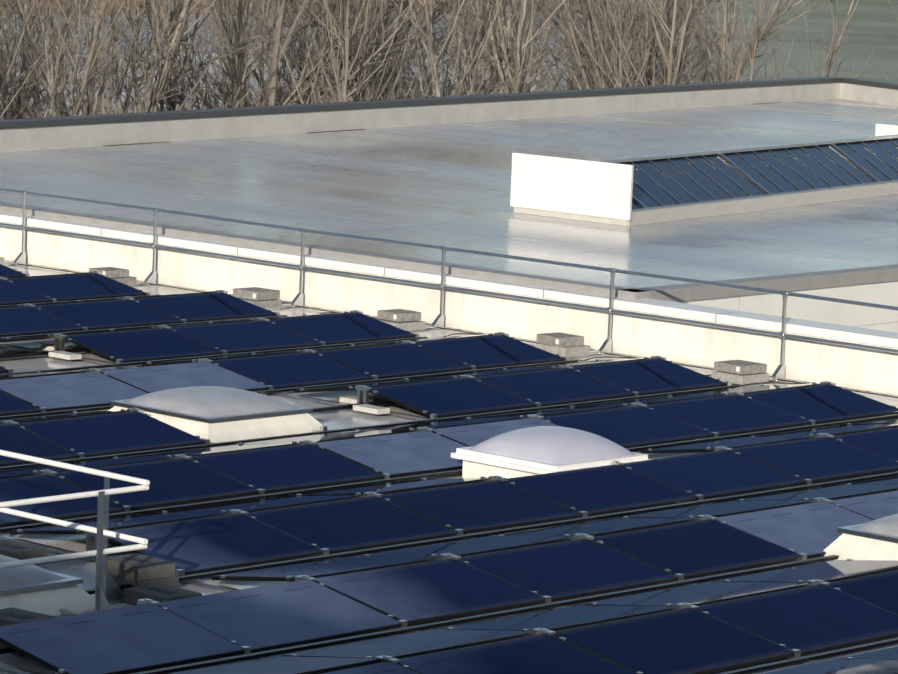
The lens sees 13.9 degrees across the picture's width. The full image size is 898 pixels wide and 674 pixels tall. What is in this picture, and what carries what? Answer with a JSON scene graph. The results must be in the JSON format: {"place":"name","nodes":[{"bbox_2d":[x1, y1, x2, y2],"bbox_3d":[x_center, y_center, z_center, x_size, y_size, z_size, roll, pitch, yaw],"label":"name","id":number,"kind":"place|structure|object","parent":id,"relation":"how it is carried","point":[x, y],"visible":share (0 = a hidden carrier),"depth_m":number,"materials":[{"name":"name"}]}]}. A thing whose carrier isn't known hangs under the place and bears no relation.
{"place":"outdoors","nodes":[
{"label":"outdoors","id":0,"kind":"place"},
{"bbox_2d":[4,11,600,54],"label":"distant frozen pond","id":1,"kind":"structure","parent":0,"point":[189,24],"depth_m":328.30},
{"bbox_2d":[0,0,897,117],"bbox_3d":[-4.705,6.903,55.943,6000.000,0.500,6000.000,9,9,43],"label":"ground","id":2,"kind":"structure","parent":0,"point":[866,36],"depth_m":339.99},
{"bbox_2d":[0,0,116,119],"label":"bare tree","id":3,"kind":"object","parent":2,"relation":"on","point":[5,115],"visible":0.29,"depth_m":90.64,"materials":[{"name":"brown plant"}]},
{"bbox_2d":[0,0,147,118],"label":"bare tree","id":4,"kind":"object","parent":2,"relation":"on","point":[51,59],"visible":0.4,"depth_m":85.37,"materials":[{"name":"brown plant"}]},
{"bbox_2d":[0,0,155,118],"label":"bare tree","id":5,"kind":"object","parent":2,"relation":"on","point":[11,42],"visible":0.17,"depth_m":101.19,"materials":[{"name":"brown plant"}]},
{"bbox_2d":[0,0,159,119],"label":"bare tree","id":6,"kind":"object","parent":2,"relation":"on","point":[84,83],"visible":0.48,"depth_m":83.83,"materials":[{"name":"brown plant"}]},
{"bbox_2d":[0,0,239,118],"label":"bare tree","id":7,"kind":"object","parent":2,"relation":"on","point":[34,87],"visible":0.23,"depth_m":92.25,"materials":[{"name":"brown plant"}]},
{"bbox_2d":[26,0,251,117],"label":"bare tree","id":8,"kind":"object","parent":2,"relation":"on","point":[176,39],"visible":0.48,"depth_m":84.87,"materials":[{"name":"brown plant"}]},
{"bbox_2d":[23,0,293,114],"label":"bare tree","id":9,"kind":"object","parent":2,"relation":"on","point":[119,90],"visible":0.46,"depth_m":85.52,"materials":[{"name":"brown plant"}]},
{"bbox_2d":[95,0,292,111],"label":"bare tree","id":10,"kind":"object","parent":2,"relation":"on","point":[171,100],"visible":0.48,"depth_m":88.02,"materials":[{"name":"brown plant"}]},
{"bbox_2d":[141,0,367,109],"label":"bare tree","id":11,"kind":"object","parent":2,"relation":"on","point":[261,29],"visible":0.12,"depth_m":103.59,"materials":[{"name":"brown plant"}]},
{"bbox_2d":[118,0,397,110],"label":"bare tree","id":12,"kind":"object","parent":2,"relation":"on","point":[277,56],"visible":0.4,"depth_m":92.80,"materials":[{"name":"brown plant"}]},
{"bbox_2d":[164,0,421,108],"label":"bare tree","id":13,"kind":"object","parent":2,"relation":"on","point":[344,96],"visible":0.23,"depth_m":90.30,"materials":[{"name":"brown plant"}]},
{"bbox_2d":[169,0,446,107],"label":"bare tree","id":14,"kind":"object","parent":2,"relation":"on","point":[344,55],"visible":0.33,"depth_m":92.28,"materials":[{"name":"brown plant"}]},
{"bbox_2d":[243,0,417,104],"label":"bare tree","id":15,"kind":"object","parent":2,"relation":"on","point":[342,73],"visible":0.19,"depth_m":92.39,"materials":[{"name":"brown plant"}]},
{"bbox_2d":[251,0,440,102],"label":"bare tree","id":16,"kind":"object","parent":2,"relation":"on","point":[372,46],"visible":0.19,"depth_m":97.24,"materials":[{"name":"brown plant"}]},
{"bbox_2d":[225,0,480,103],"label":"bare tree","id":17,"kind":"object","parent":2,"relation":"on","point":[436,17],"visible":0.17,"depth_m":103.32,"materials":[{"name":"brown plant"}]},
{"bbox_2d":[220,0,561,105],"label":"bare tree","id":18,"kind":"object","parent":2,"relation":"on","point":[453,67],"visible":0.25,"depth_m":100.28,"materials":[{"name":"brown plant"}]},
{"bbox_2d":[314,0,514,100],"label":"bare tree","id":19,"kind":"object","parent":2,"relation":"on","point":[429,22],"visible":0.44,"depth_m":98.32,"materials":[{"name":"brown plant"}]},
{"bbox_2d":[0,260,897,673],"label":"building roof","id":20,"kind":"structure","parent":2,"relation":"on","point":[84,570],"depth_m":42.02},
{"bbox_2d":[0,306,83,336],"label":"solar panel","id":21,"kind":"object","parent":20,"relation":"on","point":[21,320],"visible":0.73,"depth_m":48.53,"materials":[{"name":"blue"}]},
{"bbox_2d":[0,554,94,615],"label":"dome rooflight","id":22,"kind":"object","parent":20,"relation":"on","point":[34,588],"visible":0.79,"depth_m":30.35,"materials":[{"name":"plastic"}]},
{"bbox_2d":[0,450,149,610],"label":"guardrail","id":23,"kind":"object","parent":20,"relation":"on","point":[108,590],"visible":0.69,"depth_m":30.36,"materials":[{"name":"metal"}]},
{"bbox_2d":[7,273,146,301],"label":"solar panel","id":24,"kind":"object","parent":20,"relation":"on","point":[78,287],"visible":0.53,"depth_m":52.70,"materials":[{"name":"blue"}]},
{"bbox_2d":[0,539,201,655],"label":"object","id":25,"kind":"object","parent":20,"relation":"on","point":[152,578],"visible":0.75,"depth_m":31.30,"materials":[{"name":"concrete"},{"name":"black rubber"}]},
{"bbox_2d":[34,299,182,329],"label":"solar panel","id":26,"kind":"object","parent":20,"relation":"on","point":[97,315],"visible":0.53,"depth_m":49.61,"materials":[{"name":"blue"}]},
{"bbox_2d":[65,328,222,362],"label":"solar panel","id":27,"kind":"object","parent":20,"relation":"on","point":[144,345],"visible":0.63,"depth_m":46.49,"materials":[{"name":"blue"}]},
{"bbox_2d":[101,361,268,392],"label":"solar panel","id":28,"kind":"object","parent":20,"relation":"on","point":[149,379],"visible":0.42,"depth_m":43.55,"materials":[{"name":"blue"}]},
{"bbox_2d":[133,292,276,322],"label":"solar panel","id":29,"kind":"object","parent":20,"relation":"on","point":[206,307],"visible":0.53,"depth_m":50.88,"materials":[{"name":"blue"}]},
{"bbox_2d":[108,386,327,442],"bbox_3d":[-2.628,0.789,40.875,1.900,0.431,1.870,9,9,43],"label":"dome rooflight","id":30,"kind":"object","parent":20,"relation":"on","point":[215,414],"visible":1,"depth_m":40.38,"materials":[{"name":"plastic"}]},
{"bbox_2d":[232,429,419,444],"bbox_3d":[-1.292,1.080,39.367,1.130,0.038,1.735,-3,2,44],"label":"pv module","id":31,"kind":"object","parent":20,"relation":"on","point":[336,436],"visible":0.53,"depth_m":39.32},
{"bbox_2d":[268,312,415,344],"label":"solar panel","id":32,"kind":"object","parent":20,"relation":"on","point":[343,328],"visible":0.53,"depth_m":49.06,"materials":[{"name":"blue"}]},
{"bbox_2d":[0,257,768,383],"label":"concrete blocks","id":33,"kind":"structure","parent":20,"relation":"on","point":[731,371],"depth_m":48.35,"materials":[{"name":"concrete"}]},
{"bbox_2d":[315,343,471,378],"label":"solar panel","id":34,"kind":"object","parent":20,"relation":"on","point":[394,360],"visible":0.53,"depth_m":45.96,"materials":[{"name":"blue"}]},
{"bbox_2d":[0,276,897,673],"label":"mounting rails","id":35,"kind":"object","parent":20,"relation":"on","point":[494,614],"visible":0.25,"depth_m":36.15,"materials":[{"name":"metal"}]},
{"bbox_2d":[0,211,897,395],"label":"roof parapet","id":36,"kind":"structure","parent":20,"relation":"on","point":[843,366],"depth_m":50.53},
{"bbox_2d":[25,225,823,382],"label":"parapet joints and laps","id":37,"kind":"object","parent":36,"relation":"attached to","point":[725,343],"visible":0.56,"depth_m":50.84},
{"bbox_2d":[0,188,897,384],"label":"guardrail","id":38,"kind":"object","parent":20,"relation":"on","point":[778,373],"visible":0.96,"depth_m":50.83,"materials":[{"name":"metal"}]},
{"bbox_2d":[0,271,897,673],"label":"aluminium pv mounting","id":39,"kind":"object","parent":20,"relation":"on","point":[92,537],"visible":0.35,"depth_m":36.44,"materials":[{"name":"metal"}]},
{"bbox_2d":[0,424,79,466],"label":"solar panel","id":40,"kind":"object","parent":39,"relation":"on","point":[16,439],"visible":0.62,"depth_m":38.10,"materials":[{"name":"blue"}]},
{"bbox_2d":[0,474,124,527],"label":"solar panel","id":41,"kind":"object","parent":39,"relation":"on","point":[28,487],"visible":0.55,"depth_m":34.91,"materials":[{"name":"blue"}]},
{"bbox_2d":[0,372,147,411],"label":"solar panel","id":42,"kind":"object","parent":39,"relation":"attached to","point":[70,391],"visible":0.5,"depth_m":42.15,"materials":[{"name":"blue"}]},
{"bbox_2d":[17,411,204,456],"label":"solar panel","id":43,"kind":"object","parent":39,"relation":"on","point":[111,434],"visible":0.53,"depth_m":39.07,"materials":[{"name":"blue"}]},
{"bbox_2d":[10,512,231,534],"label":"solar panel","id":44,"kind":"object","parent":39,"relation":"attached to","point":[116,523],"visible":0.68,"depth_m":33.56,"materials":[{"name":"blue"}]},
{"bbox_2d":[0,603,243,673],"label":"solar panel","id":45,"kind":"object","parent":39,"relation":"on","point":[135,638],"visible":0.85,"depth_m":28.51,"materials":[{"name":"blue"}]},
{"bbox_2d":[55,458,258,510],"bbox_3d":[-2.847,1.429,36.017,1.130,0.036,1.735,21,18,41],"label":"solar panel","id":46,"kind":"object","parent":39,"relation":"on","point":[177,481],"visible":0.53,"depth_m":36.02,"materials":[{"name":"blue"}]},
{"bbox_2d":[119,443,302,457],"bbox_3d":[-2.502,1.188,38.094,1.130,0.036,1.735,-3,1,44],"label":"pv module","id":47,"kind":"object","parent":39,"relation":"on","point":[214,450],"visible":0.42,"depth_m":38.03,"materials":[{"name":"blue"}]},
{"bbox_2d":[108,513,323,574],"bbox_3d":[-2.108,1.840,32.930,1.130,0.038,1.735,21,18,41],"label":"solar panel","id":48,"kind":"object","parent":39,"relation":"on","point":[210,544],"visible":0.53,"depth_m":32.91,"materials":[{"name":"blue"}]},
{"bbox_2d":[170,320,321,353],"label":"solar panel","id":49,"kind":"object","parent":39,"relation":"attached to","point":[247,336],"visible":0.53,"depth_m":47.79,"materials":[{"name":"blue"}]},
{"bbox_2d":[157,495,366,512],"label":"solar panel","id":50,"kind":"object","parent":39,"relation":"on","point":[268,503],"visible":0.58,"depth_m":34.92,"materials":[{"name":"blue"}]},
{"bbox_2d":[178,656,380,673],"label":"solar panel","id":51,"kind":"object","parent":39,"relation":"on","point":[293,665],"visible":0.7,"depth_m":27.74,"materials":[{"name":"blue"}]},
{"bbox_2d":[158,579,400,652],"bbox_3d":[-1.369,2.247,29.834,1.130,0.039,1.735,21,18,40],"label":"solar panel","id":52,"kind":"object","parent":39,"relation":"on","point":[277,616],"visible":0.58,"depth_m":29.79,"materials":[{"name":"blue"}]},
{"bbox_2d":[189,444,384,493],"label":"solar panel","id":53,"kind":"object","parent":39,"relation":"on","point":[287,468],"visible":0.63,"depth_m":37.23,"materials":[{"name":"blue"}]},
{"bbox_2d":[211,352,373,388],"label":"solar panel","id":54,"kind":"object","parent":39,"relation":"attached to","point":[282,371],"visible":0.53,"depth_m":44.70,"materials":[{"name":"blue"}]},
{"bbox_2d":[211,556,443,581],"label":"solar panel","id":55,"kind":"object","parent":39,"relation":"on","point":[332,567],"visible":0.74,"depth_m":31.75,"materials":[{"name":"blue"}]},
{"bbox_2d":[247,496,457,553],"bbox_3d":[-0.904,1.735,34.192,1.130,0.038,1.735,21,18,41],"label":"solar panel","id":56,"kind":"object","parent":39,"relation":"attached to","point":[348,525],"visible":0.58,"depth_m":34.15,"materials":[{"name":"blue"}]},
{"bbox_2d":[289,478,491,495],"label":"solar panel","id":57,"kind":"object","parent":39,"relation":"on","point":[399,486],"visible":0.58,"depth_m":36.14,"materials":[{"name":"glass"}]},
{"bbox_2d":[315,431,467,477],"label":"solar panel","id":58,"kind":"object","parent":39,"relation":"on","point":[408,454],"visible":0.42,"depth_m":38.42,"materials":[{"name":"blue"}]},
{"bbox_2d":[281,629,536,658],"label":"solar panel","id":59,"kind":"object","parent":39,"relation":"on","point":[417,643],"visible":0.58,"depth_m":28.74,"materials":[{"name":"blue"}]},
{"bbox_2d":[314,558,545,624],"bbox_3d":[-0.162,2.136,31.105,1.130,0.038,1.735,21,17,41],"label":"solar panel","id":60,"kind":"object","parent":39,"relation":"on","point":[425,592],"visible":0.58,"depth_m":31.04,"materials":[{"name":"blue"}]},
{"bbox_2d":[368,377,536,417],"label":"solar panel","id":61,"kind":"object","parent":39,"relation":"on","point":[454,397],"visible":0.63,"depth_m":42.85,"materials":[{"name":"blue"}]},
{"bbox_2d":[361,536,577,556],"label":"solar panel","id":62,"kind":"object","parent":39,"relation":"on","point":[476,546],"visible":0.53,"depth_m":33.12,"materials":[{"name":"blue"}]},
{"bbox_2d":[381,480,582,533],"bbox_3d":[0.308,1.625,35.469,1.130,0.038,1.735,21,17,41],"label":"solar panel","id":63,"kind":"object","parent":39,"relation":"on","point":[481,506],"visible":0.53,"depth_m":35.41,"materials":[{"name":"blue"}]},
{"bbox_2d":[414,335,565,368],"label":"solar panel","id":64,"kind":"object","parent":39,"relation":"on","point":[485,352],"visible":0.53,"depth_m":47.24,"materials":[{"name":"blue"}]},
{"bbox_2d":[432,417,560,446],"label":"solar panel","id":65,"kind":"object","parent":39,"relation":"attached to","point":[471,435],"visible":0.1,"depth_m":39.88,"materials":[{"name":"blue glass"}]},
{"bbox_2d":[397,634,636,673],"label":"solar panel","id":66,"kind":"object","parent":39,"relation":"attached to","point":[542,654],"visible":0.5,"depth_m":28.25,"materials":[{"name":"blue"}]},
{"bbox_2d":[475,368,634,406],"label":"solar panel","id":67,"kind":"object","parent":39,"relation":"attached to","point":[551,387],"visible":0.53,"depth_m":44.15,"materials":[{"name":"blue"}]},
{"bbox_2d":[439,605,680,630],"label":"solar panel","id":68,"kind":"object","parent":39,"relation":"on","point":[568,617],"visible":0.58,"depth_m":30.01,"materials":[{"name":"blue"}]},
{"bbox_2d":[458,538,678,601],"bbox_3d":[1.040,2.035,32.369,1.130,0.038,1.735,21,17,41],"label":"solar panel","id":69,"kind":"object","parent":39,"relation":"on","point":[567,570],"visible":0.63,"depth_m":32.32,"materials":[{"name":"blue"}]},
{"bbox_2d":[505,465,698,516],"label":"solar panel","id":70,"kind":"object","parent":39,"relation":"attached to","point":[600,490],"visible":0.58,"depth_m":36.68,"materials":[{"name":"blue"}]},
{"bbox_2d":[716,501,872,558],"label":"solar panel","id":71,"kind":"object","parent":39,"relation":"attached to","point":[809,530],"visible":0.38,"depth_m":34.85,"materials":[{"name":"blue glass"}]},
{"bbox_2d":[761,658,897,673],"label":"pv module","id":72,"kind":"object","parent":39,"relation":"on","point":[849,666],"visible":1,"depth_m":28.62,"materials":[{"name":"blue"}]},
{"bbox_2d":[831,490,897,519],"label":"solar panel","id":73,"kind":"object","parent":39,"relation":"attached to","point":[877,506],"visible":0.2,"depth_m":36.03,"materials":[{"name":"blue"}]},
{"bbox_2d":[833,427,897,460],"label":"solar panel","id":74,"kind":"object","parent":39,"relation":"attached to","point":[883,442],"visible":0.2,"depth_m":40.35,"materials":[{"name":"blue"}]},
{"bbox_2d":[451,426,651,478],"bbox_3d":[1.064,1.211,38.122,1.470,0.551,1.490,9,9,43],"label":"dome rooflight","id":75,"kind":"object","parent":20,"relation":"on","point":[530,451],"visible":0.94,"depth_m":37.74,"materials":[{"name":"plastic"}]},
{"bbox_2d":[497,517,701,536],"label":"solar panel","id":76,"kind":"object","parent":20,"relation":"on","point":[606,527],"visible":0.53,"depth_m":34.38,"materials":[{"name":"blue"}]},
{"bbox_2d":[543,406,714,447],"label":"solar panel","id":77,"kind":"object","parent":20,"relation":"on","point":[632,426],"visible":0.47,"depth_m":41.09,"materials":[{"name":"blue"}]},
{"bbox_2d":[572,358,726,395],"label":"solar panel","id":78,"kind":"object","parent":20,"relation":"on","point":[650,376],"visible":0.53,"depth_m":45.42,"materials":[{"name":"blue"}]},
{"bbox_2d":[553,608,794,673],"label":"solar panel","id":79,"kind":"object","parent":20,"relation":"on","point":[686,641],"visible":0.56,"depth_m":29.24,"materials":[{"name":"blue"}]},
{"bbox_2d":[592,519,801,579],"bbox_3d":[2.253,1.926,33.650,1.130,0.036,1.735,21,18,41],"label":"solar panel","id":80,"kind":"object","parent":20,"relation":"on","point":[698,549],"visible":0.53,"depth_m":33.59,"materials":[{"name":"blue"}]},
{"bbox_2d":[581,581,812,605],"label":"solar panel","id":81,"kind":"object","parent":20,"relation":"on","point":[705,593],"visible":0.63,"depth_m":31.30,"materials":[{"name":"blue"}]},
{"bbox_2d":[622,450,806,499],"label":"solar panel","id":82,"kind":"object","parent":20,"relation":"on","point":[715,474],"visible":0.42,"depth_m":37.96,"materials":[{"name":"blue"}]},
{"bbox_2d":[615,500,816,517],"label":"solar panel","id":83,"kind":"object","parent":20,"relation":"on","point":[725,508],"visible":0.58,"depth_m":35.64,"materials":[{"name":"blue"}]},
{"bbox_2d":[646,394,811,436],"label":"solar panel","id":84,"kind":"object","parent":20,"relation":"on","point":[734,414],"visible":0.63,"depth_m":42.32,"materials":[{"name":"blue"}]},
{"bbox_2d":[640,435,819,453],"bbox_3d":[3.070,1.164,40.094,1.130,0.038,1.735,-3,2,44],"label":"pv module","id":85,"kind":"object","parent":20,"relation":"on","point":[738,442],"visible":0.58,"depth_m":39.91,"materials":[{"name":"blue"}]},
{"bbox_2d":[696,584,897,655],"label":"solar panel","id":86,"kind":"object","parent":20,"relation":"on","point":[812,619],"visible":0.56,"depth_m":30.47,"materials":[{"name":"blue"}]},
{"bbox_2d":[715,560,897,582],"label":"solar panel","id":87,"kind":"object","parent":20,"relation":"on","point":[833,571],"visible":0.69,"depth_m":32.52,"materials":[{"name":"blue"}]},
{"bbox_2d":[730,437,897,482],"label":"solar panel","id":88,"kind":"object","parent":20,"relation":"on","point":[820,459],"visible":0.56,"depth_m":39.22,"materials":[{"name":"blue"}]},
{"bbox_2d":[732,484,897,500],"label":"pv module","id":89,"kind":"object","parent":20,"relation":"on","point":[835,492],"visible":0.69,"depth_m":36.88,"materials":[{"name":"blue"}]},
{"bbox_2d":[744,384,897,423],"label":"solar panel","id":90,"kind":"object","parent":20,"relation":"on","point":[824,403],"visible":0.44,"depth_m":43.60,"materials":[{"name":"blue"}]},
{"bbox_2d":[823,514,897,561],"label":"dome rooflight","id":91,"kind":"object","parent":20,"relation":"on","point":[876,539],"visible":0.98,"depth_m":33.98,"materials":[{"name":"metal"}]},
{"bbox_2d":[829,570,897,614],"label":"solar panel","id":92,"kind":"object","parent":20,"relation":"on","point":[880,590],"visible":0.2,"depth_m":31.61,"materials":[{"name":"blue"}]},
{"bbox_2d":[353,0,641,97],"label":"bare tree","id":93,"kind":"object","parent":2,"relation":"on","point":[516,23],"visible":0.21,"depth_m":118.33,"materials":[{"name":"brown plant"}]},
{"bbox_2d":[437,0,595,95],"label":"bare tree","id":94,"kind":"object","parent":2,"relation":"on","point":[519,44],"visible":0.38,"depth_m":101.81,"materials":[{"name":"brown plant"}]},
{"bbox_2d":[437,0,618,94],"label":"bare tree","id":95,"kind":"object","parent":2,"relation":"on","point":[489,6],"visible":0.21,"depth_m":102.14,"materials":[{"name":"brown plant"}]},
{"bbox_2d":[532,0,681,89],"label":"bare tree","id":96,"kind":"object","parent":2,"relation":"on","point":[589,23],"visible":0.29,"depth_m":109.61,"materials":[{"name":"brown plant"}]},
{"bbox_2d":[540,0,686,90],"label":"bare tree","id":97,"kind":"object","parent":2,"relation":"on","point":[622,20],"visible":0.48,"depth_m":106.03,"materials":[{"name":"brown plant"}]},
{"bbox_2d":[515,0,721,90],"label":"bare tree","id":98,"kind":"object","parent":2,"relation":"on","point":[644,52],"visible":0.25,"depth_m":107.66,"materials":[{"name":"brown plant"}]},
{"bbox_2d":[514,0,729,88],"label":"bare tree","id":99,"kind":"object","parent":2,"relation":"on","point":[599,30],"visible":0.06,"depth_m":126.15,"materials":[{"name":"brown plant"}]},
{"bbox_2d":[534,0,765,90],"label":"bare tree","id":100,"kind":"object","parent":2,"relation":"on","point":[669,63],"visible":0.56,"depth_m":104.20,"materials":[{"name":"brown plant"}]},
{"bbox_2d":[611,0,834,83],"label":"bare tree","id":101,"kind":"object","parent":2,"relation":"on","point":[779,14],"visible":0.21,"depth_m":132.90,"materials":[{"name":"brown plant"}]},
{"bbox_2d":[560,0,885,85],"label":"bare tree","id":102,"kind":"object","parent":2,"relation":"on","point":[833,55],"visible":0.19,"depth_m":116.52,"materials":[{"name":"brown plant"}]},
{"bbox_2d":[656,0,802,83],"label":"bare tree","id":103,"kind":"object","parent":2,"relation":"on","point":[724,40],"visible":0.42,"depth_m":111.73,"materials":[{"name":"brown plant"}]},
{"bbox_2d":[679,281,897,331],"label":"adjacent building walls","id":104,"kind":"structure","parent":0,"point":[883,293],"depth_m":52.68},
{"bbox_2d":[0,99,897,287],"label":"flat roof","id":105,"kind":"structure","parent":104,"relation":"on","point":[448,185],"depth_m":62.97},
{"bbox_2d":[0,203,897,301],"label":"adjacent roof edge trim","id":106,"kind":"structure","parent":105,"relation":"attached to","point":[788,282],"depth_m":52.20,"materials":[{"name":"metal"}]},
{"bbox_2d":[510,124,897,225],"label":"skylight","id":107,"kind":"object","parent":105,"relation":"on","point":[632,191],"visible":1,"depth_m":62.26,"materials":[{"name":"white metal"}]},
{"bbox_2d":[0,77,897,151],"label":"roof parapets","id":108,"kind":"object","parent":104,"relation":"on","point":[30,134],"visible":0.82,"depth_m":81.13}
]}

